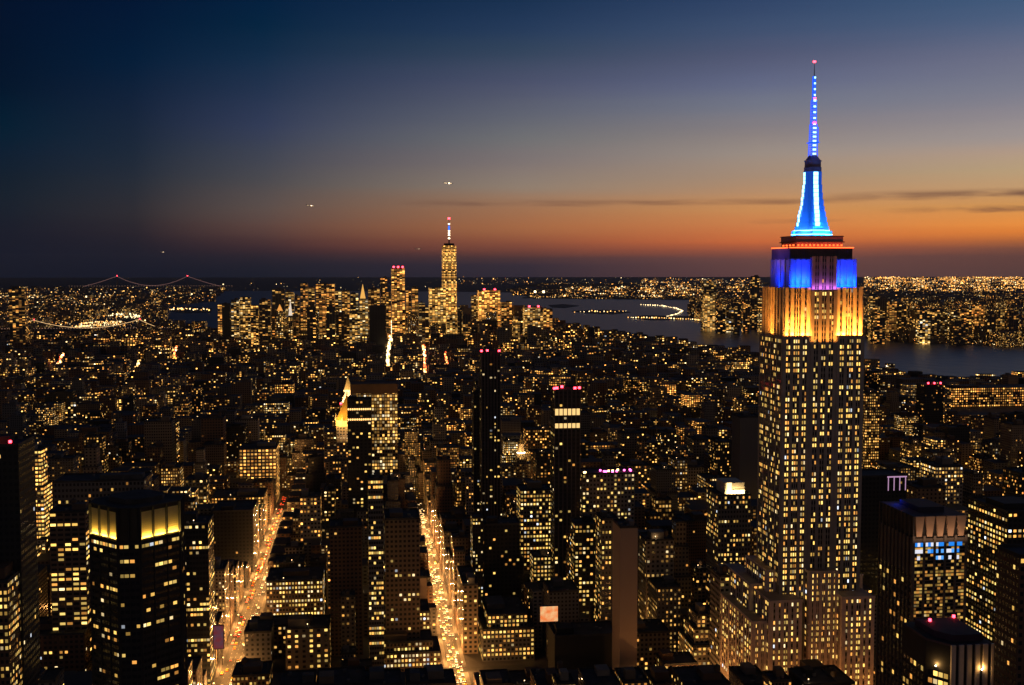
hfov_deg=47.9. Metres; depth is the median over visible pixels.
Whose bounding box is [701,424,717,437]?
building
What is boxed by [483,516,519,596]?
building
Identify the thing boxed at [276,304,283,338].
spired tower
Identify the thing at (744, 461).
building
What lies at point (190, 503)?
building
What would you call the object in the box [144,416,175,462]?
building
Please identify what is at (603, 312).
island ground
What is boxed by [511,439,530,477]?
cupola tower
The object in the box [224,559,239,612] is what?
building
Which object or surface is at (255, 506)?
window
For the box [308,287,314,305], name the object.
building
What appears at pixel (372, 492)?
window
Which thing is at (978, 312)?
building
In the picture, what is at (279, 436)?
building
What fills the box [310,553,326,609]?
building
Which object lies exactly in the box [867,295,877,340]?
building
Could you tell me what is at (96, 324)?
stadium lights
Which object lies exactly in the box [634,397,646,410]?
building
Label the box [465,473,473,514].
building
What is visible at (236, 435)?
building
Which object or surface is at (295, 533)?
building
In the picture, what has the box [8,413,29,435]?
building
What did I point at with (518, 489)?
window
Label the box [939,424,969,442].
building
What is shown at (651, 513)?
building
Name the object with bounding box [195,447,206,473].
building
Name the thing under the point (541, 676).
building
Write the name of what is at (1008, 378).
building
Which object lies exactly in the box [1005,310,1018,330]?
building
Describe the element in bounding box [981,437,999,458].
building
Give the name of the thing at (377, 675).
building
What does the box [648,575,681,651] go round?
building
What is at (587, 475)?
window
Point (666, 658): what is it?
building
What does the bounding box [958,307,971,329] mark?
building
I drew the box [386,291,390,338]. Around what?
building
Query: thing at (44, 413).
building
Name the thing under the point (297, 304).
building
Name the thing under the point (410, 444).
building
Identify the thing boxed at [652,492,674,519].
building
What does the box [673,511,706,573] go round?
building
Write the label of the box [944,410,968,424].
building
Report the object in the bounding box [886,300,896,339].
building
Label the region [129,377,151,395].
building
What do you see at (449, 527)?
building
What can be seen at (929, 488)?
building
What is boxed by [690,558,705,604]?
building
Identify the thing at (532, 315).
building
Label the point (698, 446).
building
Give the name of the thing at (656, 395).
building
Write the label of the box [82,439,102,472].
building
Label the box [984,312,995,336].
building
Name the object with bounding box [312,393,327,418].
building
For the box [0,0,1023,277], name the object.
sky
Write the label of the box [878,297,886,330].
building
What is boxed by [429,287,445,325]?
building
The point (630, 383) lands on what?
building
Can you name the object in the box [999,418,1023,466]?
building
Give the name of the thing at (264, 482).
building
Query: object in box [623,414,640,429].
building
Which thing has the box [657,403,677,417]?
building
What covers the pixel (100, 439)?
building
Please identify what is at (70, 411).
building
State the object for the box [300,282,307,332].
building
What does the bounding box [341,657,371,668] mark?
building
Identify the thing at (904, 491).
window
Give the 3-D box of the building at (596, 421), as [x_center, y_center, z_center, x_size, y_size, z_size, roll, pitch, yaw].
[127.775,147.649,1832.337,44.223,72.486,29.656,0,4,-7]
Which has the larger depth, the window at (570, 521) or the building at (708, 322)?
the building at (708, 322)
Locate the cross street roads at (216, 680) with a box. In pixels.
[56,342,1023,682]
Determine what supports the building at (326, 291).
on the ground at (356, 283)
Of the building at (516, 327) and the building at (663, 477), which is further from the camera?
the building at (516, 327)
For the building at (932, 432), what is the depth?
1521.89 m
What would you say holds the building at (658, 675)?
on the ground at (356, 283)
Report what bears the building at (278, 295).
on the ground at (356, 283)
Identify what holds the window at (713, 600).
in the building at (719, 580)
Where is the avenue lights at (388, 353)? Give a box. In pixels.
[386,320,391,365]
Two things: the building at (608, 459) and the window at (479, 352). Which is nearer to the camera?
the window at (479, 352)
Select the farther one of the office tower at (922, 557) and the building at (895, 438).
the building at (895, 438)
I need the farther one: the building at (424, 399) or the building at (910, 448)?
the building at (424, 399)
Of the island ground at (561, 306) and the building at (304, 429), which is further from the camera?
the island ground at (561, 306)
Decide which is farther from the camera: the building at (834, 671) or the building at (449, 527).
the building at (449, 527)
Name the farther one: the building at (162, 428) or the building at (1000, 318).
the building at (1000, 318)
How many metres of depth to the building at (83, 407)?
2105.53 m
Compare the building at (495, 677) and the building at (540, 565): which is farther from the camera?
the building at (540, 565)
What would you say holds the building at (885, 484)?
on the ground at (356, 283)
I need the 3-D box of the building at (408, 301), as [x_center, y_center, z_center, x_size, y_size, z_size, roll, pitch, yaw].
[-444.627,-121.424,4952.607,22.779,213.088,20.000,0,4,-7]
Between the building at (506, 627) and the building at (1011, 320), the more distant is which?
the building at (1011, 320)
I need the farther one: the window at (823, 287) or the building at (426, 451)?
the building at (426, 451)
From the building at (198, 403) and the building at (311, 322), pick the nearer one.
the building at (198, 403)
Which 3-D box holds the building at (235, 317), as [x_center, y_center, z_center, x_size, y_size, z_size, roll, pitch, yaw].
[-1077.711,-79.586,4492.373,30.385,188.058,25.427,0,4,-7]
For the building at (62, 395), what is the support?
on the ground at (356, 283)
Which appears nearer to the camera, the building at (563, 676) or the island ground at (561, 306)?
the building at (563, 676)
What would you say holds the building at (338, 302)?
on the ground at (356, 283)
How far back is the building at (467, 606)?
899.78 m
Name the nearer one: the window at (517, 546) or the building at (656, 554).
the building at (656, 554)
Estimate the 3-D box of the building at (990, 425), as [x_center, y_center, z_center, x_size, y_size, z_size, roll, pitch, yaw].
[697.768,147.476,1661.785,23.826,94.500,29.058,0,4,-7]
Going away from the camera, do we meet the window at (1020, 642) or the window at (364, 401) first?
the window at (1020, 642)
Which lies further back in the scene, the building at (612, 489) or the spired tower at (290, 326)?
the spired tower at (290, 326)
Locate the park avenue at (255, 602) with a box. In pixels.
[216,493,289,684]
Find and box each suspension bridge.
[32,319,152,329]
[69,275,217,291]
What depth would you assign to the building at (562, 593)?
880.16 m
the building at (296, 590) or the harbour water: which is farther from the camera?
the harbour water
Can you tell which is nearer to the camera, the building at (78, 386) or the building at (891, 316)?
the building at (78, 386)
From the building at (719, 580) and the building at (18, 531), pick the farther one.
the building at (719, 580)
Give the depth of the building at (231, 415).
1585.17 m
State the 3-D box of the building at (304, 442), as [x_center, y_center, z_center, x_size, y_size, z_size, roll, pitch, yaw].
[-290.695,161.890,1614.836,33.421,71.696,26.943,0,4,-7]
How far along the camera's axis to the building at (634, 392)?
2406.04 m
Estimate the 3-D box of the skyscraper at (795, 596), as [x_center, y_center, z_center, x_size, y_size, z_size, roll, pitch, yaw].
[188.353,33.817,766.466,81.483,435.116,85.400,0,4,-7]
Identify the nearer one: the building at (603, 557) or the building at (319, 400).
the building at (603, 557)
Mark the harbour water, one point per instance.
(955, 360)
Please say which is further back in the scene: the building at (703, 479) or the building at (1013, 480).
the building at (703, 479)
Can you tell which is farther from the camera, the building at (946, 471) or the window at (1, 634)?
the building at (946, 471)
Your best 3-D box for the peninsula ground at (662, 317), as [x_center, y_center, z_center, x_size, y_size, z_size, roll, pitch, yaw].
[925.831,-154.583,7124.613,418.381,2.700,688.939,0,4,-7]
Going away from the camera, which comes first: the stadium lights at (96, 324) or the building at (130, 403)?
the building at (130, 403)
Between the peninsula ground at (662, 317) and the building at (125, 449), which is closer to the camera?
the building at (125, 449)
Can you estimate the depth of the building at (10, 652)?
586.51 m
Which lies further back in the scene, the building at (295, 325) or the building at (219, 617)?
the building at (295, 325)
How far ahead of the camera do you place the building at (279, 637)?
888.78 m
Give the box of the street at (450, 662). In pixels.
[416,500,466,684]
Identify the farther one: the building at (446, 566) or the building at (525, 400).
the building at (525, 400)
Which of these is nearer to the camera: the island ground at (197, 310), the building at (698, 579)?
the building at (698, 579)
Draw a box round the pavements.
[212,490,470,684]
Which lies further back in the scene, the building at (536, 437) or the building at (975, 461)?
the building at (536, 437)
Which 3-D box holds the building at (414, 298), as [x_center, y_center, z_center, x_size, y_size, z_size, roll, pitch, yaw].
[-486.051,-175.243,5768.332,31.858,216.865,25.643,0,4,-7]
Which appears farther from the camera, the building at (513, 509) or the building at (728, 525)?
the building at (513, 509)
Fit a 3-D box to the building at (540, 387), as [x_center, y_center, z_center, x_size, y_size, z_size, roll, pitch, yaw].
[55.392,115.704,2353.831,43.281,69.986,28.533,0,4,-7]
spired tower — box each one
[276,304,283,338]
[288,301,292,340]
[360,284,365,298]
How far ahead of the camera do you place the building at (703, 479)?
1273.53 m
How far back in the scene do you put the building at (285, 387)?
2352.61 m
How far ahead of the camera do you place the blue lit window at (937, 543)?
644.34 m
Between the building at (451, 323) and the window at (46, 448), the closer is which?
the window at (46, 448)
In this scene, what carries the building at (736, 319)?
on the ground at (356, 283)
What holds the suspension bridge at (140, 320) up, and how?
on the ground at (356, 283)
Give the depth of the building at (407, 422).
1828.20 m
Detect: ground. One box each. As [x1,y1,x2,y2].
[0,277,1023,684]
[170,307,211,312]
[548,304,577,307]
[574,310,628,313]
[627,315,691,319]
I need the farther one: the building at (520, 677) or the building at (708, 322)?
the building at (708, 322)
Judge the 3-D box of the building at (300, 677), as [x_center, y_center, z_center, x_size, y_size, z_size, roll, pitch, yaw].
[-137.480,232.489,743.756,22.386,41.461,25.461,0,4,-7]
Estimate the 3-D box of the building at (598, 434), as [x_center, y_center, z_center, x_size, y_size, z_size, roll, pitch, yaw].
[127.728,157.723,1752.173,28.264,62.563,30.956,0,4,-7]
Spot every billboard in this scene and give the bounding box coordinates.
[213,624,223,664]
[539,605,558,641]
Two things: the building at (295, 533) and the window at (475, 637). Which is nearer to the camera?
the window at (475, 637)
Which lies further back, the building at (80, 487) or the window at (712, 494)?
the building at (80, 487)
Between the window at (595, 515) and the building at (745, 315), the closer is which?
the window at (595, 515)
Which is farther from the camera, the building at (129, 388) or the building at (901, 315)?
the building at (901, 315)
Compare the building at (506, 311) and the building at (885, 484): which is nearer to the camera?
the building at (885, 484)
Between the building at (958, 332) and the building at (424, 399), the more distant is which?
the building at (958, 332)
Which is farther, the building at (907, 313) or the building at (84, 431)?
the building at (907, 313)
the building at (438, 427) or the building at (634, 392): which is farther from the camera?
the building at (634, 392)
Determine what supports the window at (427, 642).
in the building at (402, 651)
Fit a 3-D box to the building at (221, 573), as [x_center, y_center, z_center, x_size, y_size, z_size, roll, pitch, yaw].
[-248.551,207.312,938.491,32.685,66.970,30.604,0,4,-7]
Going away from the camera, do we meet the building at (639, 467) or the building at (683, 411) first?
the building at (639, 467)
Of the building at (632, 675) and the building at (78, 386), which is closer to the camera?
the building at (632, 675)
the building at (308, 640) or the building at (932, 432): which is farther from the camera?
the building at (932, 432)
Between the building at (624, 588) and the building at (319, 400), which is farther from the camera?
the building at (319, 400)
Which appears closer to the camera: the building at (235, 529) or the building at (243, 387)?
the building at (235, 529)
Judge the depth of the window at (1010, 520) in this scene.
787.92 m
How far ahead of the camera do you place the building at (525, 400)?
2173.20 m
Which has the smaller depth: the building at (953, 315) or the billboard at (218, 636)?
the billboard at (218, 636)
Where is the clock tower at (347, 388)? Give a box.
[340,377,349,409]
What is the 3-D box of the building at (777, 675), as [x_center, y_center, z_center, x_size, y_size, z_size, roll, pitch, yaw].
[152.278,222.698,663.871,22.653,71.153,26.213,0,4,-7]
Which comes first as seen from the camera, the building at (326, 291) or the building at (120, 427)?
the building at (120, 427)
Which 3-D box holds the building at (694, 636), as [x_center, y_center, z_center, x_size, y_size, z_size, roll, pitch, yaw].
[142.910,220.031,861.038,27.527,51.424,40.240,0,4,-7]
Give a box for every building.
[0,378,15,388]
[0,434,40,684]
[0,561,21,684]
[2,401,20,419]
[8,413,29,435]
[9,287,29,343]
[33,404,57,424]
[35,443,52,539]
[38,667,63,684]
[39,615,88,670]
[45,389,75,406]
[49,453,78,499]
[49,498,91,670]
[52,435,78,453]
[53,471,151,506]
[65,399,82,417]
[71,377,86,394]
[76,400,101,417]
[79,426,112,452]
[81,433,108,472]
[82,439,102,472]
[95,374,115,384]
[100,395,118,418]
[106,441,120,471]
[113,418,127,437]
[113,438,134,463]
[119,382,137,397]
[123,394,136,410]
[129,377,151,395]
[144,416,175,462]
[147,441,165,485]
[158,391,167,407]
[161,460,183,486]
[174,394,190,417]
[176,493,198,513]
[185,472,209,503]
[185,511,215,684]
[187,654,202,684]
[191,413,207,439]
[192,393,204,414]
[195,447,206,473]
[201,412,225,446]
[203,438,226,474]
[210,409,236,423]
[211,487,267,525]
[212,500,257,571]
[214,557,229,642]
[215,596,222,660]
[218,304,221,333]
[222,302,230,337]
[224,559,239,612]
[226,422,246,457]
[229,563,234,628]
[231,298,239,337]
[231,379,251,403]
[232,657,272,684]
[235,415,259,440]
[239,439,279,502]
[240,297,250,338]
[244,619,274,665]
[251,305,258,344]
[251,612,288,658]
[253,477,273,515]
[259,298,271,344]
[264,399,289,415]
[265,430,291,471]
[266,566,324,614]
[271,308,276,338]
[272,287,284,316]
[273,553,305,566]
[275,381,294,393]
[279,452,287,489]
[280,669,316,684]
[285,291,294,316]
[285,541,302,553]
[285,613,330,670]
[290,512,299,541]
[292,314,298,337]
[292,432,316,471]
[295,295,299,314]
[296,423,309,436]
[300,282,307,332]
[300,488,321,541]
[306,452,326,490]
[307,305,315,346]
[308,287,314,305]
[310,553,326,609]
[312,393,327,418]
[316,283,334,318]
[316,666,364,684]
[319,297,325,338]
[321,483,337,537]
[326,305,334,339]
[326,472,341,508]
[329,511,362,656]
[335,290,341,312]
[336,313,349,345]
[340,589,354,645]
[341,645,355,659]
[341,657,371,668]
[342,290,349,313]
[347,395,371,521]
[349,310,359,343]
[350,292,358,311]
[350,381,397,475]
[357,508,367,560]
[359,299,367,335]
[364,666,401,684]
[368,287,379,330]
[368,470,383,666]
[369,305,385,351]
[380,276,386,303]
[384,508,419,637]
[384,598,429,629]
[384,629,440,671]
[385,470,407,507]
[385,474,399,508]
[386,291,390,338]
[391,266,404,334]
[398,414,417,429]
[402,428,421,467]
[405,667,428,684]
[406,289,410,329]
[406,455,417,498]
[412,286,417,311]
[417,390,432,416]
[417,444,432,498]
[418,301,424,347]
[420,568,426,598]
[423,458,435,504]
[424,664,456,684]
[425,305,428,345]
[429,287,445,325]
[429,401,448,457]
[434,450,452,550]
[436,441,458,467]
[437,509,466,559]
[440,510,465,569]
[442,521,461,580]
[445,547,450,592]
[446,314,456,333]
[448,530,470,604]
[453,546,464,619]
[455,466,462,505]
[457,306,461,333]
[457,383,472,401]
[457,565,477,653]
[462,313,469,344]
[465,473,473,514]
[470,512,482,605]
[471,294,477,320]
[472,389,479,511]
[477,289,499,326]
[478,595,534,661]
[479,349,500,517]
[479,669,512,684]
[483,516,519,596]
[500,301,511,326]
[501,418,520,432]
[501,436,518,462]
[507,498,516,516]
[508,667,541,684]
[512,317,519,341]
[517,480,549,570]
[518,391,533,407]
[523,305,542,335]
[523,425,549,460]
[526,405,549,425]
[530,549,549,581]
[530,660,562,684]
[531,382,549,400]
[533,449,549,485]
[537,581,542,590]
[543,307,552,329]
[543,577,578,658]
[547,375,567,386]
[548,620,611,669]
[550,385,580,579]
[552,668,575,684]
[569,514,594,620]
[575,370,593,387]
[578,664,620,684]
[580,466,634,519]
[581,410,589,447]
[585,379,599,405]
[590,412,602,427]
[590,426,606,441]
[595,510,617,622]
[599,423,620,441]
[602,449,615,466]
[612,518,637,669]
[614,666,648,684]
[618,428,646,458]
[618,457,649,487]
[621,377,642,395]
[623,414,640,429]
[629,388,640,405]
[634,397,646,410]
[635,436,648,462]
[637,618,669,668]
[638,529,673,618]
[644,666,672,684]
[645,506,660,519]
[647,385,666,407]
[648,462,677,509]
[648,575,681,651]
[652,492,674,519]
[655,649,697,667]
[656,428,676,453]
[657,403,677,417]
[668,451,687,491]
[671,445,687,458]
[672,517,691,607]
[672,664,730,684]
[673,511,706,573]
[678,405,691,421]
[678,602,709,664]
[687,434,710,459]
[687,458,703,491]
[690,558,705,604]
[697,470,727,486]
[700,401,716,426]
[701,280,715,330]
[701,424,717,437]
[702,294,714,330]
[706,478,750,603]
[708,436,731,477]
[709,564,729,664]
[716,308,724,332]
[722,383,740,402]
[725,307,732,331]
[729,662,762,684]
[731,411,757,498]
[732,395,746,411]
[733,303,739,334]
[741,299,749,332]
[750,275,758,329]
[757,298,761,332]
[762,666,791,684]
[788,665,838,684]
[793,659,854,684]
[860,468,906,594]
[863,387,879,467]
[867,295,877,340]
[871,310,884,343]
[877,379,892,390]
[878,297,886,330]
[878,463,915,479]
[884,388,900,412]
[885,432,902,447]
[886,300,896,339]
[891,410,918,435]
[896,303,906,330]
[900,435,920,456]
[906,305,913,324]
[906,476,945,506]
[909,308,939,335]
[916,319,930,343]
[916,382,943,423]
[920,455,962,504]
[922,448,956,462]
[925,426,944,437]
[939,309,948,339]
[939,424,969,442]
[941,434,961,463]
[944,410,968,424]
[945,384,1023,406]
[948,311,959,340]
[949,320,967,344]
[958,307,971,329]
[962,470,984,507]
[965,495,1023,642]
[969,414,987,430]
[969,453,991,472]
[971,304,985,329]
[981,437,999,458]
[983,412,999,438]
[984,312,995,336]
[993,544,1023,684]
[995,308,1006,331]
[996,411,1023,437]
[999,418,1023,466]
[1001,373,1018,383]
[1002,467,1023,494]
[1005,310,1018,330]
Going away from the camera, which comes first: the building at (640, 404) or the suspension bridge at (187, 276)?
the building at (640, 404)
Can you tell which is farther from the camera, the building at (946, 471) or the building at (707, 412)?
the building at (707, 412)
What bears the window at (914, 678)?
in the office tower at (952, 650)
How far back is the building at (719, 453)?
1307.71 m
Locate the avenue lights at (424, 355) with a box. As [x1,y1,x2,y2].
[422,345,426,372]
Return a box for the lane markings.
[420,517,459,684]
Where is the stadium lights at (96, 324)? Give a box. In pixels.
[75,321,121,326]
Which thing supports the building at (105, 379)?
on the ground at (356, 283)
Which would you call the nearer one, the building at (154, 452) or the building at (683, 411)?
the building at (154, 452)
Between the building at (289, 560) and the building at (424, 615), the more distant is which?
the building at (289, 560)
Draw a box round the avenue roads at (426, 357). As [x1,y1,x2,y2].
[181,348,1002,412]
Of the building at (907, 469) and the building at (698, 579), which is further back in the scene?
the building at (907, 469)
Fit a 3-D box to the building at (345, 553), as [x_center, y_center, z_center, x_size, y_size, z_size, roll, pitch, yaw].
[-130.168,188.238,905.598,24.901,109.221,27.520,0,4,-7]
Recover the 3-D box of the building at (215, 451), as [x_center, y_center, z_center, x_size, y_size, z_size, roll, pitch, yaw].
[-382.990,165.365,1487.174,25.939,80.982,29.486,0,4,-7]
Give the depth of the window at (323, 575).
960.21 m
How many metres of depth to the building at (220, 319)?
4592.03 m
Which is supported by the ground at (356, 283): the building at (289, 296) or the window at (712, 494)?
the building at (289, 296)
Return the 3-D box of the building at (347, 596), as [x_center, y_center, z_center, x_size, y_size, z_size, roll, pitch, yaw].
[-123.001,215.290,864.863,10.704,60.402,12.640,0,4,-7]
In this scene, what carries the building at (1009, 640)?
on the ground at (356, 283)
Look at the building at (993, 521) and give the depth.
784.36 m
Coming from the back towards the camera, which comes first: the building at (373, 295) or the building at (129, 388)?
the building at (373, 295)
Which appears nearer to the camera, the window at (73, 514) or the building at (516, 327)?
the window at (73, 514)
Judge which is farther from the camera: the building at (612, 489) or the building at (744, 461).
the building at (744, 461)
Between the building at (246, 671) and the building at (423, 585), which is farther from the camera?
the building at (423, 585)
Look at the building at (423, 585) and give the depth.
963.47 m
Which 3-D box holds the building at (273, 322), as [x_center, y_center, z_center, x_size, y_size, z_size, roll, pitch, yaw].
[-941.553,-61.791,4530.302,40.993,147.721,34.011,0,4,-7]
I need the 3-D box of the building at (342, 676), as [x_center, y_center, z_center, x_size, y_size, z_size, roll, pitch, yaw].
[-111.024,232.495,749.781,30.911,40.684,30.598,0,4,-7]
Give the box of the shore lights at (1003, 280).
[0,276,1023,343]
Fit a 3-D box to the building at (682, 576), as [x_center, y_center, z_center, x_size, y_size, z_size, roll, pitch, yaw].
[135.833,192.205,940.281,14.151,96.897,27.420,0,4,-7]
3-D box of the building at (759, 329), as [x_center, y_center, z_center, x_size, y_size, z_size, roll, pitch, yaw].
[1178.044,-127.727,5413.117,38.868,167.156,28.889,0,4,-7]
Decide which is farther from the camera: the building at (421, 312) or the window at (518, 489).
the building at (421, 312)
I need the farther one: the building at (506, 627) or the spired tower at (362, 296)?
the spired tower at (362, 296)
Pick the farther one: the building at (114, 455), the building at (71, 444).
the building at (71, 444)
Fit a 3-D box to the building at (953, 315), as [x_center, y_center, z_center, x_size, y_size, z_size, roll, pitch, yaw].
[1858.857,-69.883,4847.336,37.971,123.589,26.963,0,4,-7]
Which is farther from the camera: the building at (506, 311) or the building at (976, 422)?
the building at (506, 311)
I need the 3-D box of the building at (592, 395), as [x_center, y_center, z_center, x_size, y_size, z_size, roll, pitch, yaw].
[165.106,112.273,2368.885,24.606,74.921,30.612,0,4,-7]
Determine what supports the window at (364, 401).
in the building at (359, 439)
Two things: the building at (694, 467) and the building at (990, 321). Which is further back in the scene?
the building at (990, 321)
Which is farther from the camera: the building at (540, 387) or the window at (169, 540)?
the building at (540, 387)
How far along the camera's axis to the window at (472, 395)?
1256.94 m
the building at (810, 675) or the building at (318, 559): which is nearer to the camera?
the building at (810, 675)
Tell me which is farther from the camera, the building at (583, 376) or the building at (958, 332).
the building at (958, 332)
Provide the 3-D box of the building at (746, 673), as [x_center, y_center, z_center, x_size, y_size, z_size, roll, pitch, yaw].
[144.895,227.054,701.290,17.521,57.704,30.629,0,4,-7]
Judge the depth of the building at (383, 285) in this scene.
5362.79 m
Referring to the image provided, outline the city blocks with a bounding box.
[0,282,1023,684]
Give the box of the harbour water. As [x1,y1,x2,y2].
[165,291,1023,376]
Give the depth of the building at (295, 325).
4500.98 m
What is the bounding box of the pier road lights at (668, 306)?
[641,304,682,316]
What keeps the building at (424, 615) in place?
on the ground at (356, 283)
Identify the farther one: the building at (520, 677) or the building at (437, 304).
the building at (437, 304)
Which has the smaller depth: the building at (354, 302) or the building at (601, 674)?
the building at (601, 674)
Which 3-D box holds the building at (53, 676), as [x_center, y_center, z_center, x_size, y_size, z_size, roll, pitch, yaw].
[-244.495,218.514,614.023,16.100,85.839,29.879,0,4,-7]
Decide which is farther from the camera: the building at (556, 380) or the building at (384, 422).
the building at (556, 380)
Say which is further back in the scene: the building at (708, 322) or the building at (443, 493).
the building at (708, 322)
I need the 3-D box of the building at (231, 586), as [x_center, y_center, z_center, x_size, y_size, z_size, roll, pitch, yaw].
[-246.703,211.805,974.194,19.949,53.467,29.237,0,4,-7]
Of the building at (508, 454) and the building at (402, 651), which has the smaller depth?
the building at (402, 651)
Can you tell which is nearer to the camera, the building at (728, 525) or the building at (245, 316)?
the building at (728, 525)
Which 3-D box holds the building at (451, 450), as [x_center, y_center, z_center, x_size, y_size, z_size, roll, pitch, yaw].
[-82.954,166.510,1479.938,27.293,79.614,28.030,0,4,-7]
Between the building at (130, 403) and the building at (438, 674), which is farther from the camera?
the building at (130, 403)
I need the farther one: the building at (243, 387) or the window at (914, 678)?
the building at (243, 387)
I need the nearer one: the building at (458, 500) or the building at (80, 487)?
the building at (80, 487)
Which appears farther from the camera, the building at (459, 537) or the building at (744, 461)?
the building at (744, 461)
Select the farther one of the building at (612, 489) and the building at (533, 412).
the building at (533, 412)
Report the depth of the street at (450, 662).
1002.79 m
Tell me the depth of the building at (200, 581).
821.96 m
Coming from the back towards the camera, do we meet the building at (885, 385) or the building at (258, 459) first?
the building at (885, 385)
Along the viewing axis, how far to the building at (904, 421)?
1801.98 m
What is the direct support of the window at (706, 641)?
in the building at (694, 636)
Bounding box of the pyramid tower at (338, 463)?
[329,393,347,481]
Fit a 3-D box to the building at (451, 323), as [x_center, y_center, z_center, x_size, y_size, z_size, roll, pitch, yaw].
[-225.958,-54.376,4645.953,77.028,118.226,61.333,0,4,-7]
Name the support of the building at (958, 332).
on the ground at (356, 283)
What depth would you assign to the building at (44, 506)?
1115.48 m
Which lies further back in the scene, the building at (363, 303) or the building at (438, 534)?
the building at (363, 303)
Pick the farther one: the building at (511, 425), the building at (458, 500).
the building at (511, 425)
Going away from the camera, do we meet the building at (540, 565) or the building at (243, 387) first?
the building at (540, 565)
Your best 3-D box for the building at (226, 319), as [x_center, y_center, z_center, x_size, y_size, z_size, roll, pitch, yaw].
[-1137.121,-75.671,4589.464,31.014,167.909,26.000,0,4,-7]
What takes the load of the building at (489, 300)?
on the ground at (356, 283)
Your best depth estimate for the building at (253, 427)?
1590.37 m
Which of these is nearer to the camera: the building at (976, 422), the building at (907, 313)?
the building at (976, 422)
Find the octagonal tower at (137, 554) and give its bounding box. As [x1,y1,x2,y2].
[88,489,187,684]
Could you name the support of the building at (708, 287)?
on the ground at (356, 283)
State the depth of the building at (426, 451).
1511.01 m
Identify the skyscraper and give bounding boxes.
[442,217,456,314]
[720,61,875,684]
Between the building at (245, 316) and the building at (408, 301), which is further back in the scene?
the building at (408, 301)
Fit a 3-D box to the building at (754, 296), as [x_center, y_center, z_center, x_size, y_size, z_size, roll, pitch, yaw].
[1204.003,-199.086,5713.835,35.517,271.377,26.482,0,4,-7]
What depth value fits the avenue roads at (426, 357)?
2503.36 m
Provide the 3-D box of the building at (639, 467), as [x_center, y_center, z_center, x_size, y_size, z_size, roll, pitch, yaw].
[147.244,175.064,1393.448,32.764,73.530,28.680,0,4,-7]
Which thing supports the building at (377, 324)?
on the ground at (356, 283)
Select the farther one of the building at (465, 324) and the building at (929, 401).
the building at (465, 324)
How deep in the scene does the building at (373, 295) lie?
4989.29 m
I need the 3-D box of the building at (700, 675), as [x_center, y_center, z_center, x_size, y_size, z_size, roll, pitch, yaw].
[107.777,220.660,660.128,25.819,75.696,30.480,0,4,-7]
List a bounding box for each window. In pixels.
[0,439,39,684]
[0,574,21,684]
[35,448,51,537]
[40,641,88,670]
[50,512,91,670]
[54,475,151,503]
[92,538,185,684]
[185,518,215,684]
[214,506,257,570]
[267,575,324,614]
[348,401,370,516]
[368,486,383,664]
[384,516,418,637]
[384,642,439,670]
[457,569,476,652]
[471,519,482,602]
[472,395,478,510]
[479,352,498,509]
[479,603,532,660]
[485,546,518,594]
[518,489,549,569]
[550,390,578,576]
[570,521,594,620]
[580,475,633,518]
[595,515,612,620]
[678,608,709,659]
[706,493,749,603]
[710,571,718,664]
[722,559,870,684]
[758,259,860,598]
[763,675,787,684]
[860,477,905,594]
[878,543,964,684]
[903,653,918,684]
[915,542,961,559]
[966,500,1023,640]
[994,549,1023,684]
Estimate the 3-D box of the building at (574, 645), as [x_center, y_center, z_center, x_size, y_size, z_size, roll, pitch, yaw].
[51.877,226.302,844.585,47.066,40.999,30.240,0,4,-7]
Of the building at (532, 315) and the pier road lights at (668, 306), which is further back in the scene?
the pier road lights at (668, 306)
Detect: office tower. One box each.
[875,498,967,684]
[901,615,993,684]
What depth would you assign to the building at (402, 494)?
1220.38 m
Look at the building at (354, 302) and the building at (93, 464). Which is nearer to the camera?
the building at (93, 464)
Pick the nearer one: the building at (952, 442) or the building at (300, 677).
the building at (300, 677)
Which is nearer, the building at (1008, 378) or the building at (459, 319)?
the building at (1008, 378)
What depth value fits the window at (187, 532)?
822.31 m
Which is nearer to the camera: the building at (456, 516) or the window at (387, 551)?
the window at (387, 551)

